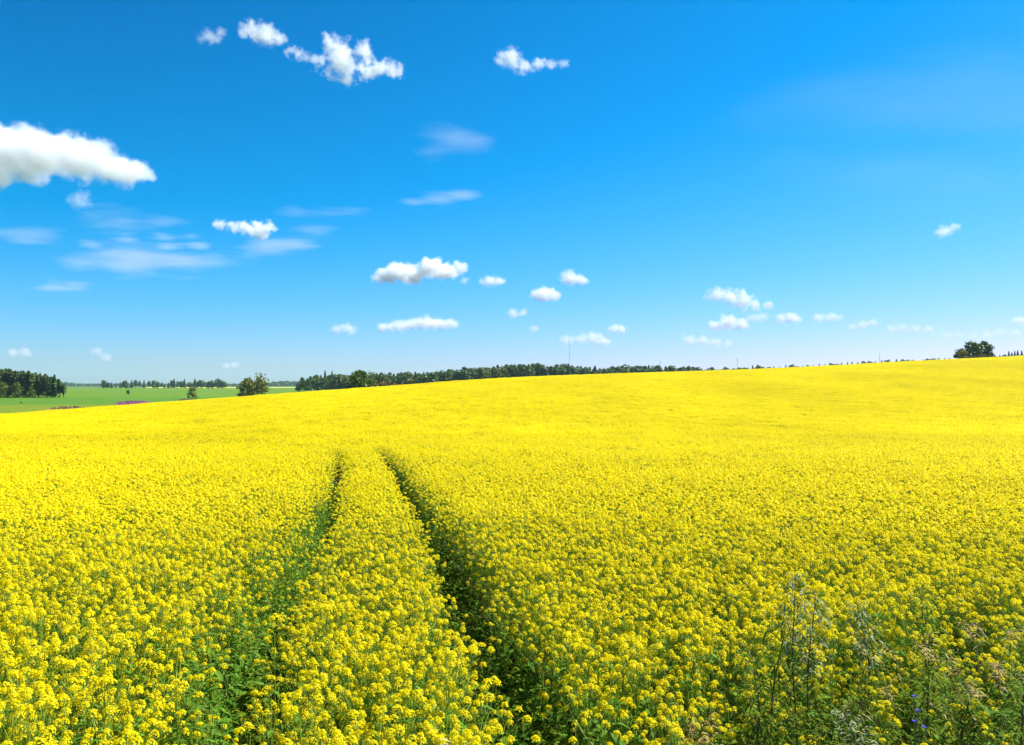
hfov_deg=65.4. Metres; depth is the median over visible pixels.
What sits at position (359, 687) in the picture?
rapeseed plant
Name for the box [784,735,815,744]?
rapeseed plant
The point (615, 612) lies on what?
rapeseed plant
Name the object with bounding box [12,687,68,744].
rapeseed plant
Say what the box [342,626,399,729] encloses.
rapeseed plant
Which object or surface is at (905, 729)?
broadleaf weed
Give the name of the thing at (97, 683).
rapeseed plant
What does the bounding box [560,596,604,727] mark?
rapeseed plant
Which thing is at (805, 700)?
rapeseed plant
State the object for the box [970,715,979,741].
dry grass stalk
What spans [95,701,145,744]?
rapeseed plant
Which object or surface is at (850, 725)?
mugwort plant
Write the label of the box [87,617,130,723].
rapeseed plant
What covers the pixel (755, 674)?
plant
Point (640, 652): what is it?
rapeseed plant
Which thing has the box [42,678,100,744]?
rapeseed plant
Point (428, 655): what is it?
rapeseed plant
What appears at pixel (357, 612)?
rapeseed plant
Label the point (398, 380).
forest tree
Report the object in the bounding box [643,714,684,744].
rapeseed plant
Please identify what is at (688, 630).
rapeseed plant
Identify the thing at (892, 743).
broadleaf weed
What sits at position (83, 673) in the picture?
rapeseed plant
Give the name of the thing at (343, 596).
rapeseed plant
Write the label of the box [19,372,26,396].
pine tree
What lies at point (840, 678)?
rapeseed plant
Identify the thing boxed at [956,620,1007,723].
dry grass stalk
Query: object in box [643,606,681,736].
rapeseed plant
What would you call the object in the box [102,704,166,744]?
rapeseed plant
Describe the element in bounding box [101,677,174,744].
rapeseed plant
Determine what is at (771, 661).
rapeseed plant
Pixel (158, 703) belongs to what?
rapeseed plant
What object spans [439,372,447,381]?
forest tree
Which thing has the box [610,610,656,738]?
rapeseed plant
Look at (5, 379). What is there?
pine tree
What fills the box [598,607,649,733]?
rapeseed plant
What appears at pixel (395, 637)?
rapeseed plant
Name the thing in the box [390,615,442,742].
rapeseed plant
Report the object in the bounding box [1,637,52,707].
rapeseed plant
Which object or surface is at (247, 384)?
broadleaf tree
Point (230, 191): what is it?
sky
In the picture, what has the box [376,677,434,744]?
rapeseed plant
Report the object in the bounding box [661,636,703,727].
rapeseed plant
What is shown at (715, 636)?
rapeseed plant
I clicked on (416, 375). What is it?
forest tree
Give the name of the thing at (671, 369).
forest tree
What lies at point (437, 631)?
rapeseed plant
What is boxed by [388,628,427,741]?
rapeseed plant
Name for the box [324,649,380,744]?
rapeseed plant
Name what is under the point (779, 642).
rapeseed plant
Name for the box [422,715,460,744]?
rapeseed plant
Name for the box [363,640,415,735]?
rapeseed plant
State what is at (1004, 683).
dry grass stalk
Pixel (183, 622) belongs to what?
rapeseed plant
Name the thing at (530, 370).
forest tree
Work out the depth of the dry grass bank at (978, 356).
268.26 m
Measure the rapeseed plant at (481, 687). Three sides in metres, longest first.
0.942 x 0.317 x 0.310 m
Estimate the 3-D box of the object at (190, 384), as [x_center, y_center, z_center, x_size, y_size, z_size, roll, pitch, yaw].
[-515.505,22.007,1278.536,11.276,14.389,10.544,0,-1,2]
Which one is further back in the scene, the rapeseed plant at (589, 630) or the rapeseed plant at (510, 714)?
the rapeseed plant at (589, 630)
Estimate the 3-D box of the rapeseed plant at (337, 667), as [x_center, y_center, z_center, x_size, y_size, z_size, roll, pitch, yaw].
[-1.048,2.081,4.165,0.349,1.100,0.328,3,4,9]
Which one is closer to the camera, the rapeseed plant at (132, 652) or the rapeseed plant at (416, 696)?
the rapeseed plant at (416, 696)
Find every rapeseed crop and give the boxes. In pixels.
[0,356,1023,439]
[0,422,1023,603]
[0,506,1023,744]
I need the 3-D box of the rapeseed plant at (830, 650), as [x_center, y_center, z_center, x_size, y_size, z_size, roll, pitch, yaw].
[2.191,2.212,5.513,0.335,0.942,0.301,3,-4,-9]
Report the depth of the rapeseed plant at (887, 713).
4.66 m
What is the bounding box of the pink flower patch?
[115,400,149,405]
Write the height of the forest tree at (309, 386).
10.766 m
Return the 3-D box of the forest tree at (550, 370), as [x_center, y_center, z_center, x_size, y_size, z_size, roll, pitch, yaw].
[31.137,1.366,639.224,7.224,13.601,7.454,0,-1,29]
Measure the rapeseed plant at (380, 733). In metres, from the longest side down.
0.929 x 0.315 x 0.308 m
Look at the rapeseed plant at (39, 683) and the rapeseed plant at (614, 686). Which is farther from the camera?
the rapeseed plant at (614, 686)
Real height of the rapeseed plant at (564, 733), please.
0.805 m
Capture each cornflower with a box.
[912,695,923,735]
[912,720,915,744]
[916,709,920,735]
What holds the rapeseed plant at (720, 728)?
on the ground at (90, 397)
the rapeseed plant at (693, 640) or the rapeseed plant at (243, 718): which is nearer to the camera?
the rapeseed plant at (243, 718)
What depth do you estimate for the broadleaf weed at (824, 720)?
5.29 m
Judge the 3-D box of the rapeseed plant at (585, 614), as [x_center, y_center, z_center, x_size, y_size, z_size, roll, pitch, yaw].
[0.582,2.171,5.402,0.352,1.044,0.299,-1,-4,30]
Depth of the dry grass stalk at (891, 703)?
4.73 m
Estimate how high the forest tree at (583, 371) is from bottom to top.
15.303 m
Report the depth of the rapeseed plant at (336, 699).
4.42 m
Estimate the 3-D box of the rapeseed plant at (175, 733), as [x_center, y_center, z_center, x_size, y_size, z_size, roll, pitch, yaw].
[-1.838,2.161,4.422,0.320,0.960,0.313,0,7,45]
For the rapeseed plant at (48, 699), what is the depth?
3.61 m
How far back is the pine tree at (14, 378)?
390.90 m
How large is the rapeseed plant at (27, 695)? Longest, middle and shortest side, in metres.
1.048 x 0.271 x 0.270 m
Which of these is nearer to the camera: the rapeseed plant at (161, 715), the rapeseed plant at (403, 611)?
the rapeseed plant at (161, 715)
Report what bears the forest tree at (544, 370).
on the ground at (90, 397)
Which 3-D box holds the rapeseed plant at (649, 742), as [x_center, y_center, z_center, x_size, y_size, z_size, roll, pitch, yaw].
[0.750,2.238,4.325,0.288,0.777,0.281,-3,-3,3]
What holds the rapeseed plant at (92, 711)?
on the ground at (90, 397)
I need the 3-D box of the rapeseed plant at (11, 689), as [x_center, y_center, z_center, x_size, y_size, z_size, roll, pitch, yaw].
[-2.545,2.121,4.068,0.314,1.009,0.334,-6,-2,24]
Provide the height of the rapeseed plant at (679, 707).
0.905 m
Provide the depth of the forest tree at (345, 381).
632.62 m
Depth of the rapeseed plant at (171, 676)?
5.00 m
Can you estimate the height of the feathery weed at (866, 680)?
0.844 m
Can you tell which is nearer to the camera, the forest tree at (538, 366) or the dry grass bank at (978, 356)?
the dry grass bank at (978, 356)
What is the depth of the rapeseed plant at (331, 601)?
5.67 m
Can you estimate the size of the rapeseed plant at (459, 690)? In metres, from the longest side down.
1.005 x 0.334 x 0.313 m
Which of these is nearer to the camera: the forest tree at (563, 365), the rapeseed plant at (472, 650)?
the rapeseed plant at (472, 650)
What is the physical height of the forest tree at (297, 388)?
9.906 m
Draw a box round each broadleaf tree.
[0,380,8,397]
[10,382,23,397]
[27,387,35,397]
[186,386,199,398]
[236,377,259,396]
[250,373,271,394]
[345,370,376,388]
[962,340,986,357]
[981,340,994,355]
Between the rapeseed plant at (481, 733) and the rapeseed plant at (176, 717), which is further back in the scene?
the rapeseed plant at (176, 717)
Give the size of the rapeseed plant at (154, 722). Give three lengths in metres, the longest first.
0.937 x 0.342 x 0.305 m
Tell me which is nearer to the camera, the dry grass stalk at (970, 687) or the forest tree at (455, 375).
the dry grass stalk at (970, 687)
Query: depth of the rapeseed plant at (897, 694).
5.23 m
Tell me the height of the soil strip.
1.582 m
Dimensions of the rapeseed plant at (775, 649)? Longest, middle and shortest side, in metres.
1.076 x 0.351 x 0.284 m
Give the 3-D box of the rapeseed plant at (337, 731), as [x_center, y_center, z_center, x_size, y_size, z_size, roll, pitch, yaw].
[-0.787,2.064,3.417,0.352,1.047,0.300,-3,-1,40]
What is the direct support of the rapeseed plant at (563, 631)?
on the ground at (90, 397)
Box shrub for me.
[953,348,969,358]
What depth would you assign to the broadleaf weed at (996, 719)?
4.94 m
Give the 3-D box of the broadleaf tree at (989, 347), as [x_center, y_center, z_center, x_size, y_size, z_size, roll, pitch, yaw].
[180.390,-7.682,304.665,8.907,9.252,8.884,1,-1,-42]
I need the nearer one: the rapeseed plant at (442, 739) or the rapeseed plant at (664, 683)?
the rapeseed plant at (442, 739)
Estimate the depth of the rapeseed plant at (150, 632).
4.55 m
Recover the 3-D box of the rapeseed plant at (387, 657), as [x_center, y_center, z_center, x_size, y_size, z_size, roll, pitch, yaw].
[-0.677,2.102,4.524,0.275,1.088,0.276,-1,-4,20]
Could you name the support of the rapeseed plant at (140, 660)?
on the ground at (90, 397)
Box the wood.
[61,381,298,385]
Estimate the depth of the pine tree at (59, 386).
388.99 m
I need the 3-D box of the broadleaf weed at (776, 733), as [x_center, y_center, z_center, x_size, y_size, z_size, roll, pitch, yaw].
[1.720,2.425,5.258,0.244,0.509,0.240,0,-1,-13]
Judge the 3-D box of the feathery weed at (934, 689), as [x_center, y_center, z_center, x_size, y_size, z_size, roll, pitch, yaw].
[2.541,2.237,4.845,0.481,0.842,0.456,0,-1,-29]
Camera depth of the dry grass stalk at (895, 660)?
5.65 m
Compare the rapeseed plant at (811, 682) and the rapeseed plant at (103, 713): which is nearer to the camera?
the rapeseed plant at (103, 713)
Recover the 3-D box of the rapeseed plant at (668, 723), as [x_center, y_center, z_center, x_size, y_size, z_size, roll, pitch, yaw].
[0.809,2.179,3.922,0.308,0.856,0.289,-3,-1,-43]
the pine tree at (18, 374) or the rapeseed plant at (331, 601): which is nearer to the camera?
the rapeseed plant at (331, 601)
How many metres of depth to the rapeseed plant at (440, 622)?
5.69 m
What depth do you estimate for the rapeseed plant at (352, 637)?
5.52 m
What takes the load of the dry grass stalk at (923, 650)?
on the ground at (90, 397)
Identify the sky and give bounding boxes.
[0,0,1023,383]
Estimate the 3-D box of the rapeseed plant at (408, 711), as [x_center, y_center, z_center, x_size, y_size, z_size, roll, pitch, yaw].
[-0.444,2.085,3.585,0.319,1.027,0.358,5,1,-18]
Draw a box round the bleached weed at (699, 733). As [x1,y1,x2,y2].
[677,712,723,744]
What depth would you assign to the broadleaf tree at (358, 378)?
247.69 m
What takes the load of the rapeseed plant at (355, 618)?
on the ground at (90, 397)
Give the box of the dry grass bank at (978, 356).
[960,354,997,358]
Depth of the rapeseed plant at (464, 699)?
4.30 m
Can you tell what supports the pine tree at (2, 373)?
on the ground at (90, 397)
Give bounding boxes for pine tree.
[0,371,5,386]
[2,371,8,391]
[6,372,13,396]
[8,371,17,397]
[15,371,20,396]
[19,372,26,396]
[20,372,26,391]
[23,373,34,397]
[31,373,36,388]
[34,375,41,396]
[39,376,45,391]
[41,376,53,397]
[49,374,58,397]
[56,382,61,397]
[60,384,66,397]
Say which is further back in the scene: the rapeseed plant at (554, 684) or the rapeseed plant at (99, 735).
the rapeseed plant at (554, 684)
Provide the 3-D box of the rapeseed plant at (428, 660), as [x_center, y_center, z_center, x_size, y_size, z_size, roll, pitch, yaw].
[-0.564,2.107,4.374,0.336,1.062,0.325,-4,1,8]
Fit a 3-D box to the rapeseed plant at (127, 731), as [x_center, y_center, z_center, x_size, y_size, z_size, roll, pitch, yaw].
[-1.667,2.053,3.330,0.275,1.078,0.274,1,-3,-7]
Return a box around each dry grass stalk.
[845,703,910,744]
[855,640,905,742]
[881,685,903,743]
[882,643,922,720]
[911,638,980,744]
[916,632,940,707]
[917,696,977,743]
[943,654,969,744]
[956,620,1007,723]
[964,676,977,708]
[965,684,997,744]
[967,622,985,715]
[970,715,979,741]
[981,625,1022,739]
[988,661,1012,743]
[989,662,1020,731]
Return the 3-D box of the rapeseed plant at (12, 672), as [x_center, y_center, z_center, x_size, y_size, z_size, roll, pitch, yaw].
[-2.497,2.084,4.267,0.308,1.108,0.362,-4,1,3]
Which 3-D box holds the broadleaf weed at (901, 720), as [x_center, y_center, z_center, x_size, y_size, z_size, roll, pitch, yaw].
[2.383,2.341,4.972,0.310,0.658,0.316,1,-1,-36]
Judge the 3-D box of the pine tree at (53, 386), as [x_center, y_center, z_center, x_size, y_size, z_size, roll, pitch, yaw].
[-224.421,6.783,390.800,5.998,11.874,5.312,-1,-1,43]
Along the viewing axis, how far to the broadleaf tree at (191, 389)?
344.44 m
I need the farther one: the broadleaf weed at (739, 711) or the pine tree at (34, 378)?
the pine tree at (34, 378)
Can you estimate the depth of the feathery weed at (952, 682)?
4.96 m
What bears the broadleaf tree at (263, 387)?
on the ground at (90, 397)
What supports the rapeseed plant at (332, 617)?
on the ground at (90, 397)
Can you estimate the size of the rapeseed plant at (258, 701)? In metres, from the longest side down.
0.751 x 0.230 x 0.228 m
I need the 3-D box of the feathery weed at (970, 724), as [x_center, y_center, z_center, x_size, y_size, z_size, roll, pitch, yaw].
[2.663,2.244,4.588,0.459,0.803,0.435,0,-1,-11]
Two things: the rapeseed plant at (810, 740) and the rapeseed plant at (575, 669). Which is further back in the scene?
the rapeseed plant at (575, 669)
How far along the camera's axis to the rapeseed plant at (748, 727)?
4.42 m
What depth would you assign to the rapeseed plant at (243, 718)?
4.80 m
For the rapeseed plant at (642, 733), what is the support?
on the ground at (90, 397)
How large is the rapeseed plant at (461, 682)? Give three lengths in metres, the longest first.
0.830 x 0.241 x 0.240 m
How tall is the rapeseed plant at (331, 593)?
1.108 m
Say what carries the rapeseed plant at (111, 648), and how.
on the ground at (90, 397)
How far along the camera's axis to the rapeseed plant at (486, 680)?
4.11 m
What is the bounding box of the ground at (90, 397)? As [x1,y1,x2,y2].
[0,355,1023,744]
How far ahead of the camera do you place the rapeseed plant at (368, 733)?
3.66 m
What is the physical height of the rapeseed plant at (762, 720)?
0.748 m
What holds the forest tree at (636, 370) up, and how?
on the ground at (90, 397)
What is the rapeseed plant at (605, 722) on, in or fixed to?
on the ground at (90, 397)
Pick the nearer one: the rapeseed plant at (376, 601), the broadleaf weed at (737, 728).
the broadleaf weed at (737, 728)
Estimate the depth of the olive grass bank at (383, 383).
162.73 m
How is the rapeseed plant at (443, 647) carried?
on the ground at (90, 397)
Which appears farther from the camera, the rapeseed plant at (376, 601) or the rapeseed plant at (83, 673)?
the rapeseed plant at (376, 601)
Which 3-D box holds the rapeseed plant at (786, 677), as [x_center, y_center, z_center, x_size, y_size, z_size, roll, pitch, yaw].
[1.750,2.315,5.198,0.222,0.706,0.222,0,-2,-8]
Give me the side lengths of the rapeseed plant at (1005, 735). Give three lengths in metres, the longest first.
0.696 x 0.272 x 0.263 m
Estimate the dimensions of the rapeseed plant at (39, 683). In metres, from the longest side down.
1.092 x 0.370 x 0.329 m
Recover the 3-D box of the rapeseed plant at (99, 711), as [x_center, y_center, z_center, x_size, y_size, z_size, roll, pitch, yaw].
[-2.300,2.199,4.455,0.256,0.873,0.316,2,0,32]
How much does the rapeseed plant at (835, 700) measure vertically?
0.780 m
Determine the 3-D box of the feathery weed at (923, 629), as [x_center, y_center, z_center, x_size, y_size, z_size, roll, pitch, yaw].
[2.716,2.067,5.196,0.468,1.214,0.480,0,-1,16]
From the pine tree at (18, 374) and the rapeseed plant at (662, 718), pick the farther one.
the pine tree at (18, 374)
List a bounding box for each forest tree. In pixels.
[294,383,302,391]
[299,380,308,391]
[306,379,312,390]
[310,378,314,390]
[313,379,321,390]
[319,378,328,389]
[327,378,339,389]
[336,376,341,388]
[340,375,351,388]
[380,376,392,381]
[394,375,403,384]
[400,371,414,383]
[413,373,419,383]
[414,376,423,383]
[422,375,432,382]
[427,372,438,381]
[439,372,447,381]
[443,370,453,380]
[451,372,461,380]
[455,369,464,380]
[459,370,472,379]
[469,370,476,379]
[474,370,485,378]
[475,366,491,378]
[492,367,505,377]
[499,366,511,377]
[506,366,512,377]
[509,367,516,377]
[514,366,527,376]
[522,365,534,376]
[534,364,541,375]
[535,366,548,375]
[548,366,554,375]
[550,366,559,375]
[559,363,572,368]
[560,367,565,374]
[569,366,579,374]
[577,367,588,374]
[614,366,622,371]
[633,367,640,372]
[667,365,675,371]
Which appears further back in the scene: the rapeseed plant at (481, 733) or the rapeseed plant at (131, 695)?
the rapeseed plant at (131, 695)
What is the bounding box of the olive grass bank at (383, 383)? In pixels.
[370,381,400,386]
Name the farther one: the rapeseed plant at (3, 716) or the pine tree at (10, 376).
the pine tree at (10, 376)
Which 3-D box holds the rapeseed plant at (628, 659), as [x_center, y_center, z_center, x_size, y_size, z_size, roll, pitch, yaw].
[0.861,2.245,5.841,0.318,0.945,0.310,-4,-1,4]
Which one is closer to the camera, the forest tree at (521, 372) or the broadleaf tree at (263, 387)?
the broadleaf tree at (263, 387)
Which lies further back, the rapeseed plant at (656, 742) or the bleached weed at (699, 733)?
the bleached weed at (699, 733)
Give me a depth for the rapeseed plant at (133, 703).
4.81 m
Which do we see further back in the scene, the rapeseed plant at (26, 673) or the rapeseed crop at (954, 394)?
the rapeseed crop at (954, 394)
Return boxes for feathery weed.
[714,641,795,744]
[769,701,806,744]
[814,690,861,744]
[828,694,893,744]
[843,601,924,742]
[852,668,907,744]
[858,727,900,744]
[884,662,973,744]
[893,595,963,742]
[896,651,958,744]
[896,666,967,744]
[930,679,993,744]
[932,652,992,744]
[939,693,1004,744]
[975,673,1023,744]
[984,652,1023,744]
[985,653,1023,738]
[991,668,1023,744]
[994,728,1023,744]
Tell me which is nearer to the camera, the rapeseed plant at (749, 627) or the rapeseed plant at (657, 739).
the rapeseed plant at (657, 739)
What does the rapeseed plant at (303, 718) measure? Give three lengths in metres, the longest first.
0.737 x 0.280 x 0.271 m
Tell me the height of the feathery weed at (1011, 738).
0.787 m
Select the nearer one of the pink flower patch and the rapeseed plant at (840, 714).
the rapeseed plant at (840, 714)
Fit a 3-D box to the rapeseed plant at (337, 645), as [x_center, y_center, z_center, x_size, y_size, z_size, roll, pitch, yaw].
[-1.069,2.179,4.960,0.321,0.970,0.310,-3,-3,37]
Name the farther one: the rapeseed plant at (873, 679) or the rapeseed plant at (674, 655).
the rapeseed plant at (674, 655)
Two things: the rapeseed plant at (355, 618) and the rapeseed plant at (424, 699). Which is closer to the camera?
the rapeseed plant at (424, 699)
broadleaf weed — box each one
[713,735,738,744]
[723,706,763,744]
[733,701,765,744]
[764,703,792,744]
[799,688,836,743]
[799,716,813,744]
[869,695,916,743]
[881,734,903,744]
[894,693,914,744]
[937,721,958,744]
[981,709,1019,743]
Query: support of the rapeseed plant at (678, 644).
on the ground at (90, 397)
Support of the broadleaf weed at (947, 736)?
on the ground at (90, 397)
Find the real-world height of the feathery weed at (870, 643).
1.164 m
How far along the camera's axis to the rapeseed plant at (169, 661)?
5.17 m
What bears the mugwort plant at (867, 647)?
on the ground at (90, 397)
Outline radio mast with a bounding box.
[569,335,569,364]
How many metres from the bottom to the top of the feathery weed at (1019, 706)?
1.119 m
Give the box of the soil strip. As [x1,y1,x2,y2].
[47,406,84,409]
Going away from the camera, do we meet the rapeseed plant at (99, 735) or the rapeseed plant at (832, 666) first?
the rapeseed plant at (99, 735)
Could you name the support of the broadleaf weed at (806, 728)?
on the ground at (90, 397)
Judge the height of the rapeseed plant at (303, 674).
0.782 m
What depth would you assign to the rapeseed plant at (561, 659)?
5.70 m
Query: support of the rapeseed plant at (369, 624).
on the ground at (90, 397)
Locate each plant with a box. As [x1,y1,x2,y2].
[0,639,37,735]
[0,647,36,717]
[0,650,36,744]
[0,656,57,744]
[0,682,34,744]
[0,692,23,744]
[0,726,45,744]
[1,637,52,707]
[1,644,60,717]
[1,657,52,743]
[1,692,58,744]
[5,684,47,744]
[7,637,70,732]
[7,661,84,744]
[8,699,37,744]
[12,681,80,744]
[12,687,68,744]
[13,688,56,744]
[14,641,77,737]
[15,718,69,744]
[21,622,77,716]
[22,642,68,738]
[22,649,66,742]
[27,663,91,743]
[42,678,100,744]
[50,693,109,744]
[51,657,114,744]
[52,675,115,744]
[55,622,120,743]
[56,653,107,744]
[60,705,116,744]
[67,608,112,743]
[69,635,116,742]
[69,668,127,744]
[70,689,125,744]
[71,608,134,725]
[73,659,142,744]
[81,634,137,743]
[86,630,153,744]
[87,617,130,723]
[88,618,135,699]
[91,626,155,743]
[94,677,167,744]
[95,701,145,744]
[97,727,147,744]
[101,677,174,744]
[102,645,152,744]
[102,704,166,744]
[105,729,159,744]
[108,665,181,744]
[113,714,132,744]
[114,700,157,744]
[115,611,164,713]
[115,675,147,733]
[118,610,168,729]
[119,663,187,744]
[119,678,173,743]
[129,718,188,744]
[134,665,165,732]
[138,710,186,744]
[139,599,187,725]
[139,612,192,738]
[142,654,190,727]
[146,673,204,744]
[150,684,198,741]
[154,684,201,744]
[155,611,206,719]
[155,673,187,733]
[156,638,197,744]
[157,695,184,744]
[181,638,230,730]
[194,715,238,744]
[224,722,254,744]
[240,708,279,744]
[247,691,276,743]
[250,674,290,744]
[254,612,301,743]
[260,704,313,744]
[261,708,322,744]
[262,686,305,741]
[264,688,330,744]
[278,665,342,744]
[280,642,315,731]
[280,649,314,737]
[280,655,333,731]
[280,678,324,744]
[281,659,335,744]
[282,612,332,724]
[282,699,333,744]
[286,709,317,742]
[287,638,335,742]
[288,677,334,744]
[293,602,341,735]
[294,601,338,737]
[295,609,346,726]
[295,715,356,744]
[297,670,335,744]
[298,669,356,744]
[300,600,346,732]
[309,594,352,725]
[310,661,376,744]
[317,591,349,728]
[317,639,357,721]
[320,623,356,730]
[320,711,353,744]
[323,636,360,729]
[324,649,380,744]
[324,729,339,744]
[327,692,372,744]
[331,628,382,744]
[331,649,387,743]
[333,623,382,744]
[336,616,373,734]
[337,641,384,744]
[338,652,395,736]
[340,656,397,742]
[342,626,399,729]
[345,596,379,722]
[348,705,416,744]
[349,595,382,718]
[351,687,388,744]
[352,622,396,737]
[353,727,410,744]
[354,627,401,738]
[357,629,400,735]
[359,610,399,713]
[362,600,397,721]
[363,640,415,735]
[364,643,411,739]
[369,623,415,709]
[369,631,418,729]
[369,726,424,744]
[371,608,418,727]
[371,656,424,743]
[372,644,410,741]
[373,595,418,716]
[376,590,418,711]
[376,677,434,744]
[378,657,432,738]
[378,731,423,744]
[380,688,435,744]
[384,612,434,739]
[384,689,433,744]
[388,597,427,708]
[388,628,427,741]
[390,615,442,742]
[390,636,442,741]
[391,681,459,744]
[394,625,427,737]
[394,640,429,743]
[403,709,446,744]
[406,601,445,719]
[406,622,450,737]
[407,644,479,744]
[409,617,449,701]
[412,650,456,744]
[416,666,476,743]
[417,659,463,744]
[417,669,479,744]
[420,666,464,733]
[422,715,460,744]
[425,656,478,744]
[426,630,465,691]
[426,635,475,736]
[430,729,480,744]
[431,627,482,720]
[434,672,467,729]
[437,632,469,726]
[440,693,495,744]
[442,648,474,732]
[452,675,501,744]
[454,643,485,734]
[454,686,495,744]
[460,646,505,742]
[461,702,515,744]
[461,726,503,744]
[462,725,490,744]
[482,734,504,744]
[505,706,531,744]
[519,626,563,737]
[522,594,568,737]
[529,617,575,744]
[538,615,582,744]
[540,597,584,736]
[540,676,583,744]
[546,624,593,744]
[547,640,596,744]
[549,623,584,744]
[553,664,598,744]
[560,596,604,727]
[561,631,621,739]
[562,637,607,743]
[564,611,602,724]
[564,637,608,744]
[564,684,616,744]
[568,598,612,733]
[569,642,631,744]
[571,629,621,743]
[572,688,632,744]
[576,606,619,731]
[576,628,618,744]
[577,611,621,735]
[588,601,624,730]
[588,655,643,744]
[588,659,649,743]
[592,654,643,744]
[597,623,628,735]
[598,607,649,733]
[599,634,643,741]
[602,627,651,734]
[604,615,651,726]
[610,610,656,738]
[614,639,648,742]
[616,635,665,744]
[620,619,657,733]
[620,630,673,740]
[620,713,666,744]
[623,643,661,744]
[627,665,678,742]
[627,724,653,743]
[629,622,677,744]
[634,608,682,744]
[639,627,675,735]
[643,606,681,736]
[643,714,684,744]
[644,717,683,744]
[648,693,694,744]
[649,670,682,744]
[656,680,713,743]
[656,712,692,744]
[658,644,708,735]
[658,645,715,737]
[661,607,700,717]
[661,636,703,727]
[662,720,683,744]
[669,722,704,744]
[671,616,719,743]
[674,615,717,715]
[677,613,714,744]
[677,696,716,743]
[678,627,725,740]
[681,613,724,729]
[684,698,726,743]
[685,616,735,744]
[685,620,734,740]
[689,676,731,744]
[698,708,747,744]
[706,692,736,743]
[708,601,755,742]
[709,626,754,744]
[717,629,766,736]
[723,614,773,733]
[724,622,814,744]
[725,723,751,744]
[727,620,779,710]
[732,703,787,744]
[733,622,778,739]
[738,659,783,726]
[738,673,781,736]
[740,694,787,744]
[744,691,787,740]
[750,626,791,738]
[751,640,801,736]
[753,601,787,697]
[765,572,836,744]
[767,673,800,743]
[768,705,806,743]
[775,591,852,744]
[778,705,828,744]
[782,624,817,736]
[782,625,823,707]
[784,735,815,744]
[785,644,832,741]
[789,678,817,737]
[800,628,857,743]
[801,650,839,744]
[801,671,839,744]
[804,719,841,744]
[807,619,855,739]
[811,664,849,743]
[819,693,856,744]
[829,705,878,744]
[832,601,906,744]
[833,657,880,744]
[839,627,890,742]
[842,700,896,744]
[851,686,893,732]
[854,677,901,743]
[865,707,905,744]
[876,690,909,744]
[921,704,959,744]
[939,667,995,744]
[950,702,997,744]
[979,724,1011,744]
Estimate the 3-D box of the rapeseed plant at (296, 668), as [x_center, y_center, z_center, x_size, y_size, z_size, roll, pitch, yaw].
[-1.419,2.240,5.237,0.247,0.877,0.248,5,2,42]
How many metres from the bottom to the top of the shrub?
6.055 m
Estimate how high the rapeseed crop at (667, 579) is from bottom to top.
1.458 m
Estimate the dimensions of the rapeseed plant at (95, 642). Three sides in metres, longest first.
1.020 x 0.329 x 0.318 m
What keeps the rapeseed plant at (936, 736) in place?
on the ground at (90, 397)
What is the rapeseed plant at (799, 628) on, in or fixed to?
on the ground at (90, 397)
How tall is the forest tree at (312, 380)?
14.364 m
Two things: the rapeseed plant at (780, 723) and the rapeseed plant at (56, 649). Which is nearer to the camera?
the rapeseed plant at (56, 649)
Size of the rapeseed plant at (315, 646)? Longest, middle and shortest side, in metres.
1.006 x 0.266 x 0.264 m
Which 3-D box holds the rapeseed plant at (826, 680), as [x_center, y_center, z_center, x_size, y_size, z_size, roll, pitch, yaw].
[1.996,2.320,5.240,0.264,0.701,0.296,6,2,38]
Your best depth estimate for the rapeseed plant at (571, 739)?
4.32 m
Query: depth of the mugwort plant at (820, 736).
4.10 m
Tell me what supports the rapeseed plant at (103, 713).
on the ground at (90, 397)
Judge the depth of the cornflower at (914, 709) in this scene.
4.32 m
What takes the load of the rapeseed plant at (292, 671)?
on the ground at (90, 397)
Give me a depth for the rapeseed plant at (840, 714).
5.26 m
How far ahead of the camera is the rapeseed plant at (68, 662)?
4.56 m
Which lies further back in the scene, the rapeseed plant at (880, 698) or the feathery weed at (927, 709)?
the rapeseed plant at (880, 698)
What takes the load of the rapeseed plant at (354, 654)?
on the ground at (90, 397)
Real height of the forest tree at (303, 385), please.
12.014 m
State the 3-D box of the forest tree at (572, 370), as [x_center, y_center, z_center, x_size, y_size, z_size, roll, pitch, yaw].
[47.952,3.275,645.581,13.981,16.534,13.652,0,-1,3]
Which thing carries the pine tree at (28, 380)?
on the ground at (90, 397)
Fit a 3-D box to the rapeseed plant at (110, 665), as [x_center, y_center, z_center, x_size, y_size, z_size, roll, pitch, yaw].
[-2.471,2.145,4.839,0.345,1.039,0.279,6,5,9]
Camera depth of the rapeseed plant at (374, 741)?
3.52 m
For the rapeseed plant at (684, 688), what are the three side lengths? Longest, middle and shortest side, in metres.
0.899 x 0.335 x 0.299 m
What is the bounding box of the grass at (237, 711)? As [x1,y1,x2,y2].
[1,481,1023,744]
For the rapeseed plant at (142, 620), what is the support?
on the ground at (90, 397)
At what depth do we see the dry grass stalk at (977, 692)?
4.64 m
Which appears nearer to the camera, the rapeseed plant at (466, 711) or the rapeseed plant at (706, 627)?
the rapeseed plant at (466, 711)

